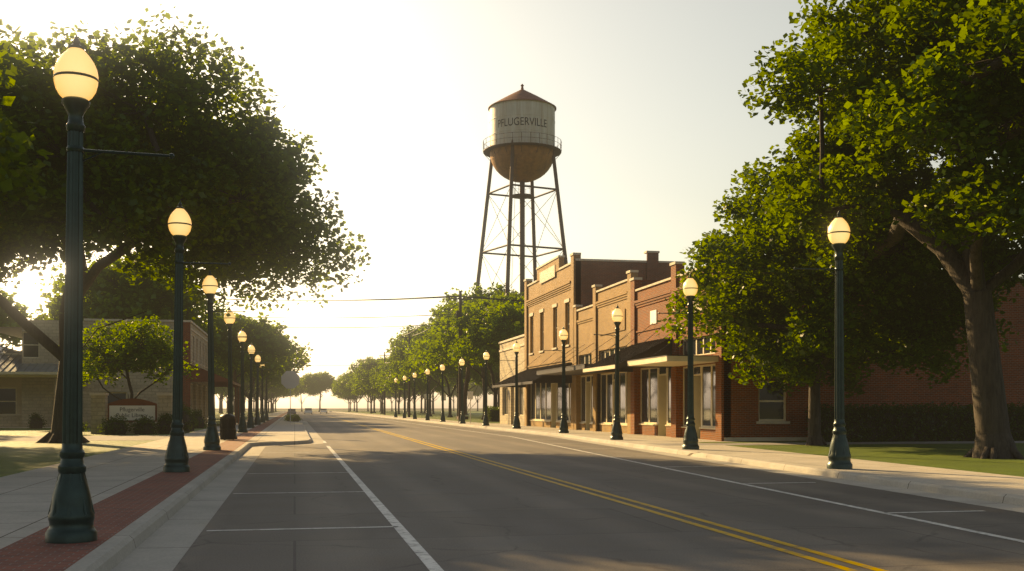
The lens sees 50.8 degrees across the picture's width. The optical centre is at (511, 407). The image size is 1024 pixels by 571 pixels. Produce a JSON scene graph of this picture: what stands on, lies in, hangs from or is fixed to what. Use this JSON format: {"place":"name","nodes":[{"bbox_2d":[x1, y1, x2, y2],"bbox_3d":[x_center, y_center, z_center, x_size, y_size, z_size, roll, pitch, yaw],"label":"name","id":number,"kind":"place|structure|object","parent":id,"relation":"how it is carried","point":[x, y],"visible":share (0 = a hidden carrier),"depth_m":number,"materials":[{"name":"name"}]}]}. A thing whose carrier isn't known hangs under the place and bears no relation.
{"place":"outdoors","nodes":[
{"label":"outdoors","id":0,"kind":"place"},
{"bbox_2d":[71,408,490,565],"bbox_3d":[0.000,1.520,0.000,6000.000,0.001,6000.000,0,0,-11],"label":"ground","id":1,"kind":"structure","parent":0,"point":[359,409],"depth_m":1004.40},
{"bbox_2d":[0,289,34,348],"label":"tree","id":2,"kind":"object","parent":1,"relation":"on","point":[6,320],"visible":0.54,"depth_m":93.50,"materials":[{"name":"green plant"}]},
{"bbox_2d":[0,19,52,217],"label":"oak","id":3,"kind":"object","parent":1,"relation":"on","point":[15,168],"visible":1,"depth_m":25.47,"materials":[{"name":"green plant"}]},
{"bbox_2d":[0,346,58,427],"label":"house","id":4,"kind":"structure","parent":1,"relation":"on","point":[14,369],"depth_m":73.79,"materials":[{"name":"paint"}]},
{"bbox_2d":[0,319,240,427],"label":"limestone building","id":5,"kind":"structure","parent":1,"relation":"on","point":[37,395],"depth_m":74.70,"materials":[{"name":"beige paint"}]},
{"bbox_2d":[379,352,389,414],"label":"utility pole","id":6,"kind":"object","parent":1,"relation":"on","point":[384,355],"visible":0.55,"depth_m":207.62,"materials":[{"name":"brown wood"}]},
{"bbox_2d":[436,387,456,410],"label":"tree","id":7,"kind":"object","parent":1,"relation":"on","point":[454,393],"visible":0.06,"depth_m":450.61,"materials":[{"name":"green plant"}]},
{"bbox_2d":[448,291,471,421],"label":"utility pole","id":8,"kind":"object","parent":1,"relation":"on","point":[460,299],"visible":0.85,"depth_m":99.38,"materials":[{"name":"brown wood"}]},
{"bbox_2d":[467,380,492,410],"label":"tree","id":9,"kind":"object","parent":1,"relation":"on","point":[478,391],"visible":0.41,"depth_m":441.85,"materials":[{"name":"green plant"}]},
{"bbox_2d":[484,406,499,421],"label":"hedge","id":10,"kind":"object","parent":1,"relation":"on","point":[493,413],"visible":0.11,"depth_m":104.79,"materials":[{"name":"green plant"}]},
{"bbox_2d":[499,334,523,425],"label":"building","id":11,"kind":"structure","parent":1,"relation":"on","point":[507,399],"depth_m":86.61,"materials":[{"name":"brick"}]},
{"bbox_2d":[457,132,567,418],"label":"steel tower","id":12,"kind":"structure","parent":1,"relation":"on","point":[522,195],"depth_m":123.38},
{"bbox_2d":[490,145,552,182],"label":"water tank bowl","id":13,"kind":"object","parent":12,"relation":"on","point":[531,164],"visible":0.94,"depth_m":121.22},
{"bbox_2d":[488,84,555,111],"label":"tower roof","id":14,"kind":"structure","parent":12,"relation":"on","point":[522,94],"depth_m":121.18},
{"bbox_2d":[489,100,554,145],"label":"water tank","id":15,"kind":"object","parent":12,"relation":"on","point":[541,111],"visible":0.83,"depth_m":120.39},
{"bbox_2d":[498,117,546,127],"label":"water tower lettering","id":16,"kind":"object","parent":15,"relation":"attached to","point":[501,122],"visible":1,"depth_m":120.13},
{"bbox_2d":[492,251,673,429],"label":"brick building","id":17,"kind":"structure","parent":1,"relation":"on","point":[556,291],"depth_m":71.27,"materials":[{"name":"beige brick"}]},
{"bbox_2d":[536,270,660,433],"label":"tan brick shop","id":18,"kind":"structure","parent":1,"relation":"on","point":[594,396],"depth_m":61.15,"materials":[{"name":"brick"}]},
{"bbox_2d":[583,261,1023,440],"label":"brick building","id":19,"kind":"structure","parent":1,"relation":"on","point":[726,408],"depth_m":46.02,"materials":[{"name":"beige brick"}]},
{"bbox_2d":[655,153,1018,445],"bbox_3d":[11.701,-3.986,39.009,12.080,10.964,11.575,0,0,27],"label":"tree","id":20,"kind":"object","parent":1,"relation":"on","point":[751,278],"visible":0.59,"depth_m":36.49,"materials":[{"name":"green plant"}]},
{"bbox_2d":[0,0,1021,407],"label":"sky","id":21,"kind":"structure","parent":0,"point":[653,126],"materials":[{"name":"white"}]},
{"bbox_2d":[0,411,1023,570],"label":"pavements","id":22,"kind":"structure","parent":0,"point":[128,485],"depth_m":20.57,"materials":[{"name":"concrete"}]},
{"bbox_2d":[45,33,174,543],"bbox_3d":[-4.106,-1.234,11.053,1.215,5.175,0.495,0,-1,-15],"label":"lamp post","id":23,"kind":"object","parent":22,"relation":"on","point":[71,515],"visible":0.97,"depth_m":10.89,"materials":[{"name":"metal"}]},
{"bbox_2d":[53,47,98,100],"bbox_3d":[-4.442,-3.395,10.983,0.432,0.517,0.432,0,-1,-15],"label":"lamp globe","id":24,"kind":"object","parent":23,"relation":"attached to","point":[74,59],"visible":0.94,"depth_m":10.84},
{"bbox_2d":[163,201,230,471],"bbox_3d":[-6.649,-1.520,22.816,1.350,5.750,0.550,1,0,-6],"label":"lamp post","id":25,"kind":"object","parent":22,"relation":"on","point":[176,457],"visible":0.98,"depth_m":22.69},
{"bbox_2d":[168,208,191,235],"bbox_3d":[-7.022,-3.922,22.791,0.480,0.575,0.480,1,0,-6],"label":"lamp globe","id":26,"kind":"object","parent":25,"relation":"attached to","point":[179,215],"visible":0.95,"depth_m":22.63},
{"bbox_2d":[202,271,244,449],"bbox_3d":[-9.203,-1.529,34.449,1.350,5.750,0.550,-1,1,-15],"label":"lamp post","id":27,"kind":"object","parent":22,"relation":"on","point":[211,440],"visible":0.98,"depth_m":34.27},
{"bbox_2d":[202,275,217,293],"bbox_3d":[-9.611,-3.922,34.315,0.480,0.575,0.480,-1,1,-15],"label":"lamp globe","id":28,"kind":"object","parent":27,"relation":"attached to","point":[209,280],"visible":0.98,"depth_m":34.15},
{"bbox_2d":[220,414,235,439],"bbox_3d":[-11.907,0.795,45.137,0.644,1.100,0.644,0,0,-11],"label":"litter bin","id":29,"kind":"object","parent":22,"relation":"on","point":[227,427],"visible":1,"depth_m":44.90,"materials":[{"name":"black metal"}]},
{"bbox_2d":[226,306,254,438],"bbox_3d":[-11.777,-1.528,46.618,1.350,5.750,0.550,0,1,-5],"label":"lamp post","id":30,"kind":"object","parent":22,"relation":"on","point":[230,384],"visible":0.54,"depth_m":46.52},
{"bbox_2d":[224,310,234,323],"bbox_3d":[-12.194,-3.922,46.556,0.480,0.575,0.480,0,1,-5],"label":"lamp globe","id":31,"kind":"object","parent":30,"relation":"attached to","point":[230,319],"visible":0.85,"depth_m":46.39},
{"bbox_2d":[237,329,261,432],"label":"lamp post","id":32,"kind":"object","parent":22,"relation":"on","point":[242,426],"visible":1,"depth_m":59.15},
{"bbox_2d":[238,331,246,341],"bbox_3d":[-14.819,-3.922,59.232,0.480,0.575,0.480,0,0,-16],"label":"lamp globe","id":33,"kind":"object","parent":32,"relation":"attached to","point":[242,333],"visible":0.91,"depth_m":59.07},
{"bbox_2d":[247,343,267,427],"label":"lamp post","id":34,"kind":"object","parent":22,"relation":"on","point":[250,422],"visible":0.98,"depth_m":72.40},
{"bbox_2d":[248,345,254,353],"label":"lamp globe","id":35,"kind":"object","parent":34,"relation":"attached to","point":[251,348],"visible":1,"depth_m":72.33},
{"bbox_2d":[201,313,313,422],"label":"tree","id":36,"kind":"object","parent":22,"relation":"on","point":[268,341],"visible":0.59,"depth_m":96.25,"materials":[{"name":"green plant"}]},
{"bbox_2d":[254,353,270,424],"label":"lamp post","id":37,"kind":"object","parent":22,"relation":"on","point":[257,421],"visible":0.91,"depth_m":85.65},
{"bbox_2d":[214,328,311,420],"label":"tree","id":38,"kind":"object","parent":22,"relation":"on","point":[219,371],"visible":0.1,"depth_m":112.80,"materials":[{"name":"green plant"}]},
{"bbox_2d":[260,370,273,422],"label":"lamp post","id":39,"kind":"object","parent":22,"relation":"on","point":[262,418],"visible":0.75,"depth_m":99.34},
{"bbox_2d":[265,376,276,420],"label":"lamp post","id":40,"kind":"object","parent":22,"relation":"on","point":[266,413],"visible":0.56,"depth_m":113.08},
{"bbox_2d":[281,371,298,423],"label":"stop sign","id":41,"kind":"object","parent":22,"relation":"on","point":[290,380],"visible":1,"depth_m":91.07,"materials":[{"name":"metal"}]},
{"bbox_2d":[291,414,300,421],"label":"island plant","id":42,"kind":"object","parent":22,"relation":"on","point":[295,418],"visible":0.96,"depth_m":105.69,"materials":[{"name":"green plant"}]},
{"bbox_2d":[394,382,396,416],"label":"lamp post","id":43,"kind":"object","parent":22,"relation":"on","point":[395,414],"visible":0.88,"depth_m":153.69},
{"bbox_2d":[398,375,405,417],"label":"lamp post","id":44,"kind":"object","parent":22,"relation":"on","point":[404,414],"visible":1,"depth_m":141.41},
{"bbox_2d":[412,372,416,418],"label":"lamp post","id":45,"kind":"object","parent":22,"relation":"on","point":[414,415],"visible":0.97,"depth_m":129.13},
{"bbox_2d":[418,374,429,419],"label":"lamp post","id":46,"kind":"object","parent":22,"relation":"on","point":[427,417],"visible":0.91,"depth_m":116.91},
{"bbox_2d":[440,363,445,421],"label":"lamp post","id":47,"kind":"object","parent":22,"relation":"on","point":[442,418],"visible":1,"depth_m":104.62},
{"bbox_2d":[459,358,465,423],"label":"lamp post","id":48,"kind":"object","parent":22,"relation":"on","point":[462,418],"visible":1,"depth_m":92.42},
{"bbox_2d":[468,391,472,422],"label":"parking sign","id":49,"kind":"object","parent":22,"relation":"on","point":[470,395],"visible":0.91,"depth_m":95.12,"materials":[{"name":"metal"}]},
{"bbox_2d":[472,350,489,425],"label":"lamp post","id":50,"kind":"object","parent":22,"relation":"on","point":[485,421],"visible":1,"depth_m":81.12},
{"bbox_2d":[500,340,520,428],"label":"lamp post","id":51,"kind":"object","parent":22,"relation":"on","point":[516,423],"visible":1,"depth_m":69.85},
{"bbox_2d":[513,343,519,351],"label":"lamp globe","id":52,"kind":"object","parent":51,"relation":"on","point":[516,347],"visible":1,"depth_m":69.76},
{"bbox_2d":[544,326,568,432],"bbox_3d":[2.369,-1.524,57.623,1.350,5.750,0.550,0,0,-6],"label":"lamp post","id":53,"kind":"object","parent":22,"relation":"on","point":[563,427],"visible":0.98,"depth_m":57.59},
{"bbox_2d":[559,329,567,339],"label":"lamp globe","id":54,"kind":"object","parent":53,"relation":"on","point":[563,332],"visible":1,"depth_m":57.48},
{"bbox_2d":[594,304,622,439],"bbox_3d":[4.066,-1.529,45.485,1.350,5.750,0.550,1,-1,-17],"label":"lamp post","id":55,"kind":"object","parent":22,"relation":"on","point":[616,433],"visible":0.99,"depth_m":45.52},
{"bbox_2d":[612,308,622,321],"bbox_3d":[4.465,-3.922,45.627,0.480,0.575,0.480,1,-1,-17],"label":"lamp globe","id":56,"kind":"object","parent":55,"relation":"on","point":[617,314],"visible":1,"depth_m":45.46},
{"bbox_2d":[658,273,698,449],"bbox_3d":[5.401,-1.524,34.994,1.350,5.750,0.550,0,0,-5],"label":"lamp post","id":57,"kind":"object","parent":22,"relation":"on","point":[690,440],"visible":1,"depth_m":34.95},
{"bbox_2d":[683,278,697,295],"bbox_3d":[5.794,-3.922,35.016,0.480,0.575,0.480,0,0,-5],"label":"lamp globe","id":58,"kind":"object","parent":57,"relation":"on","point":[690,284],"visible":0.99,"depth_m":34.85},
{"bbox_2d":[794,211,852,468],"bbox_3d":[6.862,-1.524,23.834,1.350,5.750,0.550,0,0,-10],"label":"lamp post","id":59,"kind":"object","parent":22,"relation":"on","point":[839,455],"visible":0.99,"depth_m":23.82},
{"bbox_2d":[828,218,849,243],"bbox_3d":[7.249,-3.922,23.902,0.480,0.575,0.480,0,0,-10],"label":"lamp globe","id":60,"kind":"object","parent":59,"relation":"on","point":[838,224],"visible":0.97,"depth_m":23.74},
{"bbox_2d":[0,411,1023,476],"bbox_3d":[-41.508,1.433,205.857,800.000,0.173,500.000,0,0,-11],"label":"lawns","id":61,"kind":"structure","parent":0,"point":[21,450],"depth_m":35.87,"materials":[{"name":"green plant"}]},
{"bbox_2d":[26,413,47,428],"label":"shrub","id":62,"kind":"object","parent":61,"relation":"on","point":[36,421],"visible":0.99,"depth_m":70.03,"materials":[{"name":"green plant"}]},
{"bbox_2d":[97,414,131,434],"bbox_3d":[-20.039,0.923,54.464,1.582,1.191,1.735,0,0,11],"label":"shrub","id":63,"kind":"object","parent":61,"relation":"on","point":[114,426],"visible":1,"depth_m":54.19,"materials":[{"name":"green plant"}]},
{"bbox_2d":[14,249,228,354],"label":"tree","id":64,"kind":"object","parent":61,"relation":"on","point":[110,294],"visible":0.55,"depth_m":90.19,"materials":[{"name":"green plant"}]},
{"bbox_2d":[58,314,198,422],"bbox_3d":[-22.960,-2.025,63.809,8.336,7.022,7.643,0,0,34],"label":"tree","id":65,"kind":"object","parent":61,"relation":"on","point":[133,349],"visible":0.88,"depth_m":62.75,"materials":[{"name":"green plant"}]},
{"bbox_2d":[89,393,172,433],"bbox_3d":[-19.828,0.290,56.343,4.120,2.120,0.820,0,0,-11],"label":"library sign","id":66,"kind":"object","parent":61,"relation":"on","point":[101,407],"visible":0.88,"depth_m":56.18,"materials":[{"name":"stone"}]},
{"bbox_2d":[117,407,146,416],"bbox_3d":[-19.804,0.265,56.227,1.556,0.576,0.001,0,0,-11],"label":"sign lettering","id":67,"kind":"object","parent":66,"relation":"attached to","point":[128,412],"visible":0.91,"depth_m":56.16},
{"bbox_2d":[129,415,160,434],"bbox_3d":[-18.674,0.856,54.964,1.597,1.048,1.441,0,0,-39],"label":"shrub","id":68,"kind":"object","parent":61,"relation":"on","point":[142,426],"visible":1,"depth_m":54.57,"materials":[{"name":"green plant"}]},
{"bbox_2d":[155,413,171,433],"bbox_3d":[-17.899,0.809,56.057,1.416,1.203,1.338,0,0,-31],"label":"shrub","id":69,"kind":"object","parent":61,"relation":"on","point":[165,426],"visible":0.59,"depth_m":55.70,"materials":[{"name":"green plant"}]},
{"bbox_2d":[0,4,371,443],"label":"oak tree","id":70,"kind":"object","parent":61,"relation":"on","point":[234,188],"visible":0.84,"depth_m":36.90,"materials":[{"name":"green plant"}]},
{"bbox_2d":[183,402,194,432],"bbox_3d":[-18.403,0.576,59.083,2.010,1.844,2.050,0,0,-11],"label":"shrub","id":71,"kind":"object","parent":61,"relation":"on","point":[186,423],"visible":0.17,"depth_m":58.79,"materials":[{"name":"green plant"}]},
{"bbox_2d":[184,408,201,430],"bbox_3d":[-19.331,0.667,63.427,1.822,1.494,1.909,0,0,42],"label":"shrub","id":72,"kind":"object","parent":61,"relation":"on","point":[192,419],"visible":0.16,"depth_m":63.33,"materials":[{"name":"green plant"}]},
{"bbox_2d":[191,409,207,427],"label":"shrub","id":73,"kind":"object","parent":61,"relation":"on","point":[197,413],"visible":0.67,"depth_m":71.04,"materials":[{"name":"green plant"}]},
{"bbox_2d":[215,393,221,412],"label":"tree","id":74,"kind":"object","parent":61,"relation":"on","point":[220,396],"visible":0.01,"depth_m":265.19,"materials":[{"name":"plant"}]},
{"bbox_2d":[215,387,234,413],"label":"tree","id":75,"kind":"object","parent":61,"relation":"on","point":[219,390],"visible":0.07,"depth_m":246.09,"materials":[{"name":"green plant"}]},
{"bbox_2d":[217,389,234,412],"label":"tree","id":76,"kind":"object","parent":61,"relation":"on","point":[226,391],"visible":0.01,"depth_m":291.43,"materials":[{"name":"green plant"}]},
{"bbox_2d":[218,369,284,397],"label":"tree","id":77,"kind":"object","parent":61,"relation":"on","point":[245,380],"visible":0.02,"depth_m":143.23,"materials":[{"name":"green plant"}]},
{"bbox_2d":[233,379,282,414],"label":"tree","id":78,"kind":"object","parent":61,"relation":"on","point":[246,385],"visible":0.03,"depth_m":192.57,"materials":[{"name":"green plant"}]},
{"bbox_2d":[237,342,295,396],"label":"tree","id":79,"kind":"object","parent":61,"relation":"on","point":[274,379],"visible":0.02,"depth_m":157.75,"materials":[{"name":"green plant"}]},
{"bbox_2d":[247,384,289,413],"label":"tree","id":80,"kind":"object","parent":61,"relation":"on","point":[273,389],"visible":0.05,"depth_m":251.31,"materials":[{"name":"green plant"}]},
{"bbox_2d":[247,386,291,412],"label":"tree","id":81,"kind":"object","parent":61,"relation":"on","point":[281,391],"visible":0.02,"depth_m":272.24,"materials":[{"name":"green plant"}]},
{"bbox_2d":[255,390,289,411],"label":"tree","id":82,"kind":"object","parent":61,"relation":"on","point":[283,394],"visible":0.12,"depth_m":320.84,"materials":[{"name":"green plant"}]},
{"bbox_2d":[267,386,298,412],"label":"tree","id":83,"kind":"object","parent":61,"relation":"on","point":[274,397],"depth_m":297.57,"materials":[{"name":"plant"}]},
{"bbox_2d":[331,372,356,411],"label":"tree","id":84,"kind":"object","parent":61,"relation":"on","point":[335,393],"visible":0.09,"depth_m":364.93,"materials":[{"name":"green plant"}]},
{"bbox_2d":[332,372,366,411],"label":"tree","id":85,"kind":"object","parent":61,"relation":"on","point":[344,380],"visible":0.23,"depth_m":334.22,"materials":[{"name":"green plant"}]},
{"bbox_2d":[336,393,364,411],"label":"tree","id":86,"kind":"object","parent":61,"relation":"on","point":[346,397],"visible":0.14,"depth_m":393.99,"materials":[{"name":"green plant"}]},
{"bbox_2d":[346,356,381,412],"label":"tree","id":87,"kind":"object","parent":61,"relation":"on","point":[352,368],"visible":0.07,"depth_m":282.52,"materials":[{"name":"green plant"}]},
{"bbox_2d":[346,380,390,412],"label":"tree","id":88,"kind":"object","parent":61,"relation":"on","point":[349,385],"depth_m":307.67,"materials":[{"name":"green plant"}]},
{"bbox_2d":[350,370,393,412],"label":"tree","id":89,"kind":"object","parent":61,"relation":"on","point":[372,392],"visible":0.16,"depth_m":258.49,"materials":[{"name":"green plant"}]},
{"bbox_2d":[352,357,393,413],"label":"tree","id":90,"kind":"object","parent":61,"relation":"on","point":[362,377],"visible":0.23,"depth_m":237.86,"materials":[{"name":"green plant"}]},
{"bbox_2d":[369,356,413,414],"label":"tree","id":91,"kind":"object","parent":61,"relation":"on","point":[375,378],"visible":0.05,"depth_m":219.02,"materials":[{"name":"green plant"}]},
{"bbox_2d":[374,360,437,414],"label":"tree","id":92,"kind":"object","parent":61,"relation":"on","point":[383,376],"visible":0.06,"depth_m":200.21,"materials":[{"name":"green plant"}]},
{"bbox_2d":[401,332,410,416],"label":"utility pole","id":93,"kind":"object","parent":61,"relation":"on","point":[408,337],"visible":0.57,"depth_m":153.49,"materials":[{"name":"brown wood"}]},
{"bbox_2d":[169,296,523,365],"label":"wires","id":94,"kind":"object","parent":93,"relation":"attached to","point":[447,297],"visible":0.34,"depth_m":99.56,"materials":[{"name":"black metal"}]},
{"bbox_2d":[383,367,445,412],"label":"tree","id":95,"kind":"object","parent":61,"relation":"on","point":[421,384],"visible":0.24,"depth_m":181.33,"materials":[{"name":"green plant"}]},
{"bbox_2d":[385,320,450,416],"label":"tree","id":96,"kind":"object","parent":61,"relation":"on","point":[397,353],"visible":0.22,"depth_m":164.81,"materials":[{"name":"green plant"}]},
{"bbox_2d":[411,381,456,413],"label":"tree","id":97,"kind":"object","parent":61,"relation":"on","point":[433,398],"visible":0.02,"depth_m":236.01,"materials":[{"name":"green plant"}]},
{"bbox_2d":[419,385,456,413],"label":"tree","id":98,"kind":"object","parent":61,"relation":"on","point":[425,400],"depth_m":258.12,"materials":[{"name":"green plant"}]},
{"bbox_2d":[393,332,490,417],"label":"tree","id":99,"kind":"object","parent":61,"relation":"on","point":[407,367],"visible":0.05,"depth_m":150.54,"materials":[{"name":"green plant"}]},
{"bbox_2d":[405,325,499,418],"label":"tree","id":100,"kind":"object","parent":61,"relation":"on","point":[450,370],"visible":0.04,"depth_m":133.56,"materials":[{"name":"green plant"}]},
{"bbox_2d":[440,373,491,414],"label":"tree","id":101,"kind":"object","parent":61,"relation":"on","point":[453,379],"visible":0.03,"depth_m":207.86,"materials":[{"name":"green plant"}]},
{"bbox_2d":[410,282,523,419],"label":"tree","id":102,"kind":"object","parent":61,"relation":"on","point":[480,291],"visible":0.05,"depth_m":121.42,"materials":[{"name":"green plant"}]},
{"bbox_2d":[415,289,523,406],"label":"tree","id":103,"kind":"object","parent":61,"relation":"on","point":[438,347],"visible":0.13,"depth_m":108.20,"materials":[{"name":"green plant"}]},
{"bbox_2d":[470,367,499,385],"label":"tree","id":104,"kind":"object","parent":61,"relation":"on","point":[479,378],"visible":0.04,"depth_m":145.85,"materials":[{"name":"green plant"}]},
{"bbox_2d":[447,300,523,381],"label":"tree","id":105,"kind":"object","parent":61,"relation":"on","point":[496,325],"visible":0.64,"depth_m":97.87,"materials":[{"name":"green plant"}]},
{"bbox_2d":[491,380,499,406],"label":"tree","id":106,"kind":"object","parent":61,"relation":"on","point":[498,392],"depth_m":170.54,"materials":[{"name":"plant"}]},
{"bbox_2d":[738,0,1023,458],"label":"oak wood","id":107,"kind":"object","parent":61,"relation":"on","point":[950,82],"visible":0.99,"depth_m":28.81,"materials":[{"name":"green plant"}]},
{"bbox_2d":[805,401,1023,441],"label":"hedge","id":108,"kind":"object","parent":61,"relation":"on","point":[896,423],"visible":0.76,"depth_m":43.38,"materials":[{"name":"green plant"}]},
{"bbox_2d":[173,411,1023,570],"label":"road asphalt","id":109,"kind":"structure","parent":0,"point":[449,511],"depth_m":15.02,"materials":[{"name":"asphalt"}]},
{"bbox_2d":[289,375,321,411],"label":"tree","id":110,"kind":"object","parent":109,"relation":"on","point":[300,392],"visible":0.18,"depth_m":437.94,"materials":[{"name":"green plant"}]},
{"bbox_2d":[294,371,334,411],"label":"tree","id":111,"kind":"object","parent":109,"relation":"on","point":[314,383],"visible":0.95,"depth_m":420.11,"materials":[{"name":"green plant"}]},
{"bbox_2d":[64,411,1023,570],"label":"kerbs","id":112,"kind":"structure","parent":109,"relation":"on","point":[163,535],"depth_m":17.93,"materials":[{"name":"concrete"}]},
{"bbox_2d":[207,412,1023,570],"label":"road markings","id":113,"kind":"object","parent":109,"relation":"on","point":[425,557],"visible":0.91,"depth_m":14.70,"materials":[{"name":"paint"}]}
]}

